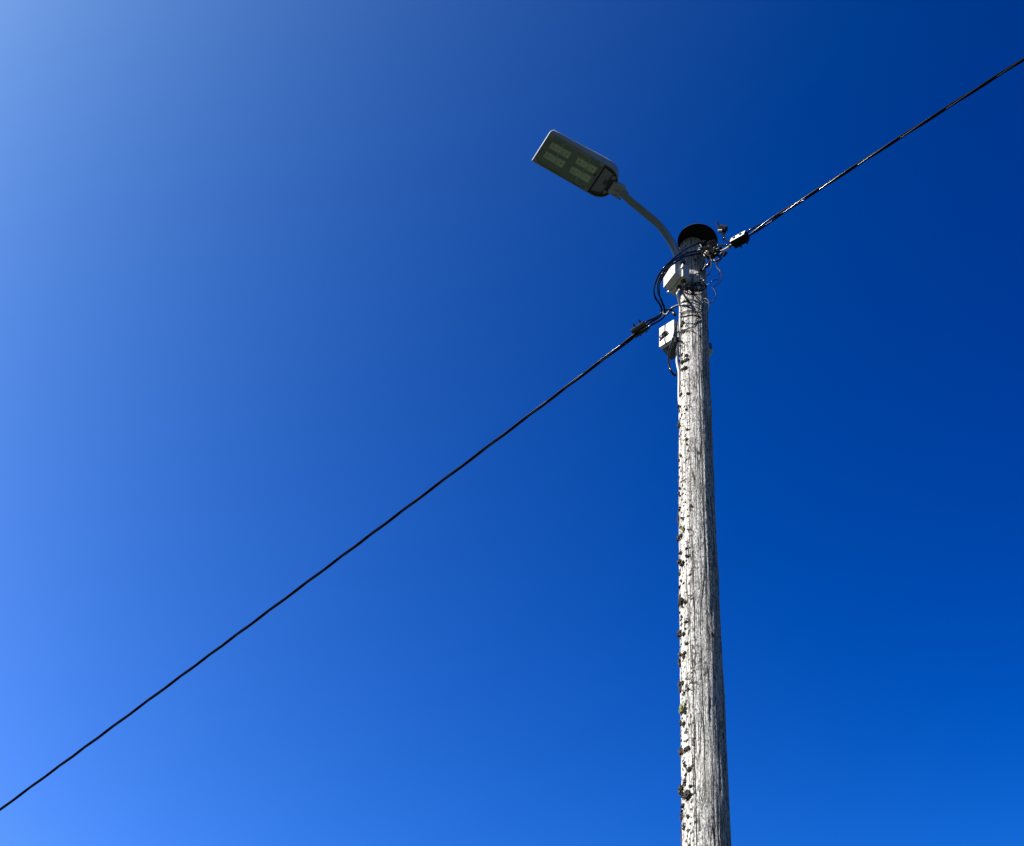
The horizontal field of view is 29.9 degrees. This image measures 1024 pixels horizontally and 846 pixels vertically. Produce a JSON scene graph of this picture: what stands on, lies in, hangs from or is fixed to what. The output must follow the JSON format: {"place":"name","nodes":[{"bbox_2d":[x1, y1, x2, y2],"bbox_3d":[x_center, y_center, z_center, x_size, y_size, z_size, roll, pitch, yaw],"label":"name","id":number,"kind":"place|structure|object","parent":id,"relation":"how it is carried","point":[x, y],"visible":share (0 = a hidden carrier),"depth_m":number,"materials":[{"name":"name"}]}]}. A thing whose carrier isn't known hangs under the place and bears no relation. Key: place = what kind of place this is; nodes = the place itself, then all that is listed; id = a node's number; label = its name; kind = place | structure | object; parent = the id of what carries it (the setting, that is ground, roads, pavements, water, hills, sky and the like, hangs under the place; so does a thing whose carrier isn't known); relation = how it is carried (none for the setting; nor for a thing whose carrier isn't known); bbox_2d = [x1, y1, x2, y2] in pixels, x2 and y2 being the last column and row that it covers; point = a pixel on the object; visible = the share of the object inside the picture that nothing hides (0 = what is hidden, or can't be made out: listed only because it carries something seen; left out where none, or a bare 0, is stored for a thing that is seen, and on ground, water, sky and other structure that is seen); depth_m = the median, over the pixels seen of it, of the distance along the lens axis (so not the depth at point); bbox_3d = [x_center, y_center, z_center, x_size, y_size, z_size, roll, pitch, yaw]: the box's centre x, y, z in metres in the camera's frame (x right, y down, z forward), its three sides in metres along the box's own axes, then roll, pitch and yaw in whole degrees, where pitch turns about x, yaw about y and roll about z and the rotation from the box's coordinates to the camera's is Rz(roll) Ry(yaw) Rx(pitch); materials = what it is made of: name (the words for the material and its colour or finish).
{"place":"outdoors","nodes":[
{"label":"outdoors","id":0,"kind":"place"},
{"bbox_2d":[0,0,1023,845],"label":"sky","id":1,"kind":"structure","parent":0,"point":[273,272],"materials":[{"name":"blue"}]},
{"label":"ground","id":2,"kind":"structure","parent":0,"visible":0},
{"bbox_2d":[676,223,730,845],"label":"utility pole","id":3,"kind":"object","parent":2,"relation":"on","point":[703,792],"visible":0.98,"depth_m":8.13,"materials":[{"name":"grey wood"}]},
{"bbox_2d":[532,130,684,264],"bbox_3d":[0.562,-1.233,10.909,0.958,0.745,0.232,28,-60,-12],"label":"street lamp","id":4,"kind":"object","parent":3,"relation":"attached to","point":[584,168],"visible":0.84,"depth_m":11.08,"materials":[{"name":"grey metal"}]},
{"bbox_2d":[659,320,678,359],"bbox_3d":[0.858,-0.452,10.240,0.115,0.220,0.126,-31,-66,21],"label":"fuse box","id":5,"kind":"object","parent":3,"relation":"attached to","point":[666,331],"visible":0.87,"depth_m":10.19,"materials":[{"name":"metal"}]},
{"bbox_2d":[667,321,678,376],"bbox_3d":[0.861,-0.407,10.065,0.044,0.624,0.104,-38,-68,24],"label":"looped cable","id":6,"kind":"object","parent":5,"relation":"hanging from","point":[669,350],"visible":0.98,"depth_m":9.94,"materials":[{"name":"black rubber"}]},
{"bbox_2d":[662,304,678,315],"bbox_3d":[0.893,-0.628,10.670,0.138,0.143,0.026,-36,-67,23],"label":"hook bolt","id":7,"kind":"object","parent":3,"relation":"attached to","point":[671,311],"visible":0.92,"depth_m":10.66,"materials":[{"name":"metal"}]},
{"bbox_2d":[0,241,703,810],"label":"aerial cable","id":8,"kind":"object","parent":7,"relation":"attached to","point":[660,301],"visible":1,"depth_m":11.37,"materials":[{"name":"black rubber"}]},
{"bbox_2d":[630,320,649,337],"bbox_3d":[0.718,-0.530,10.783,0.097,0.076,0.080,-36,-67,23],"label":"cable clamp","id":9,"kind":"object","parent":8,"relation":"attached to","point":[637,327],"visible":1,"depth_m":10.77,"materials":[{"name":"black plastic"}]},
{"bbox_2d":[663,263,689,295],"bbox_3d":[0.906,-0.794,10.595,0.090,0.170,0.147,30,-61,-13],"label":"junction box","id":10,"kind":"object","parent":3,"relation":"attached to","point":[676,276],"visible":0.98,"depth_m":10.55,"materials":[{"name":"grey plastic"}]},
{"bbox_2d":[676,288,681,403],"bbox_3d":[0.873,-0.425,10.040,0.034,1.201,0.180,0,-58,5],"label":"conduit","id":11,"kind":"object","parent":3,"relation":"attached to","point":[679,339],"visible":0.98,"depth_m":10.05,"materials":[{"name":"black plastic"}]},
{"bbox_2d":[684,286,695,294],"bbox_3d":[0.965,-0.714,10.370,0.071,0.045,0.036,8,-58,0],"label":"wire coil","id":12,"kind":"object","parent":3,"relation":"attached to","point":[692,290],"visible":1,"depth_m":10.37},
{"bbox_2d":[681,301,703,313],"bbox_3d":[0.968,-0.619,10.322,0.126,0.146,0.033,-9,-59,10],"label":"wrapped wire","id":13,"kind":"object","parent":3,"relation":"attached to","point":[694,310],"visible":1,"depth_m":10.29,"materials":[{"name":"grey metal"}]},
{"bbox_2d":[690,282,706,291],"bbox_3d":[1.013,-0.739,10.424,0.094,0.054,0.043,8,-58,0],"label":"wire coil","id":14,"kind":"object","parent":3,"relation":"attached to","point":[696,285],"visible":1,"depth_m":10.42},
{"bbox_2d":[700,258,710,270],"bbox_3d":[1.084,-0.896,10.720,0.074,0.131,0.021,-30,-65,21],"label":"jumper cable","id":15,"kind":"object","parent":3,"relation":"attached to","point":[706,266],"visible":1,"depth_m":10.67,"materials":[{"name":"black rubber"}]},
{"bbox_2d":[709,342,712,356],"bbox_3d":[1.037,-0.386,10.138,0.032,0.086,0.053,24,-60,-10],"label":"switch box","id":16,"kind":"object","parent":3,"relation":"attached to","point":[710,349],"visible":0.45,"depth_m":10.10,"materials":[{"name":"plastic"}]},
{"bbox_2d":[711,254,721,261],"bbox_3d":[1.118,-0.950,10.835,0.048,0.349,0.162,32,-61,-15],"label":"hook bolt","id":17,"kind":"object","parent":3,"relation":"attached to","point":[717,260],"visible":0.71,"depth_m":10.68,"materials":[{"name":"metal"}]},
{"bbox_2d":[704,245,712,250],"bbox_3d":[1.104,-0.969,10.771,0.054,0.055,0.049,-1,-58,6],"label":"cable connector","id":18,"kind":"object","parent":17,"relation":"attached to","point":[707,248],"visible":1,"depth_m":10.76,"materials":[{"name":"black plastic"}]},
{"bbox_2d":[706,240,717,246],"bbox_3d":[1.132,-1.006,10.846,0.064,0.067,0.051,8,-58,0],"label":"cable connector","id":19,"kind":"object","parent":17,"relation":"attached to","point":[713,243],"visible":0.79,"depth_m":10.83,"materials":[{"name":"black plastic"}]},
{"bbox_2d":[704,258,720,285],"bbox_3d":[1.101,-0.838,10.576,0.105,0.274,0.018,-20,-62,16],"label":"hanging wire","id":20,"kind":"object","parent":17,"relation":"hanging from","point":[718,275],"visible":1,"depth_m":10.49,"materials":[{"name":"grey metal"}]},
{"bbox_2d":[704,259,721,303],"bbox_3d":[1.093,-0.778,10.476,0.112,0.468,0.023,-18,-61,15],"label":"hanging wire","id":21,"kind":"object","parent":17,"relation":"hanging from","point":[716,284],"visible":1,"depth_m":10.41,"materials":[{"name":"grey metal"}]},
{"bbox_2d":[708,247,718,257],"bbox_3d":[1.126,-0.951,10.716,0.059,0.066,0.062,8,-58,0],"label":"cable connector","id":22,"kind":"object","parent":17,"relation":"attached to","point":[713,251],"visible":1,"depth_m":10.70,"materials":[{"name":"black plastic"}]},
{"bbox_2d":[716,58,1023,251],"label":"aerial cable","id":23,"kind":"object","parent":22,"relation":"attached to","point":[815,191],"visible":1,"depth_m":10.32,"materials":[{"name":"black rubber"}]},
{"bbox_2d":[720,244,730,250],"bbox_3d":[1.199,-0.978,10.698,0.077,0.065,0.019,-10,-60,11],"label":"tension tail","id":24,"kind":"object","parent":23,"relation":"attached to","point":[727,247],"visible":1,"depth_m":10.68},
{"bbox_2d":[730,231,749,248],"bbox_3d":[1.276,-1.020,10.702,0.107,0.069,0.080,-34,-67,22],"label":"cable clamp","id":25,"kind":"object","parent":23,"relation":"attached to","point":[740,239],"visible":1,"depth_m":10.68,"materials":[{"name":"black plastic"}]},
{"bbox_2d":[718,224,727,233],"bbox_3d":[1.207,-1.104,10.976,0.058,0.087,0.043,-1,-58,6],"label":"cable connector","id":26,"kind":"object","parent":3,"relation":"attached to","point":[723,228],"visible":1,"depth_m":10.97,"materials":[{"name":"black plastic"}]},
{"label":"bare wires","id":27,"kind":"object","parent":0,"visible":0},
{"bbox_3d":[1.108,-0.936,10.732,0.060,0.056,0.054,8,-58,0],"label":"cable connector","id":28,"kind":"object","parent":27,"relation":"attached to","visible":0},
{"bbox_2d":[699,256,711,281],"bbox_3d":[1.071,-0.851,10.613,0.077,0.239,0.012,-24,-63,18],"label":"loose wire","id":29,"kind":"object","parent":28,"relation":"hanging from","point":[709,270],"visible":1,"depth_m":10.57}
]}

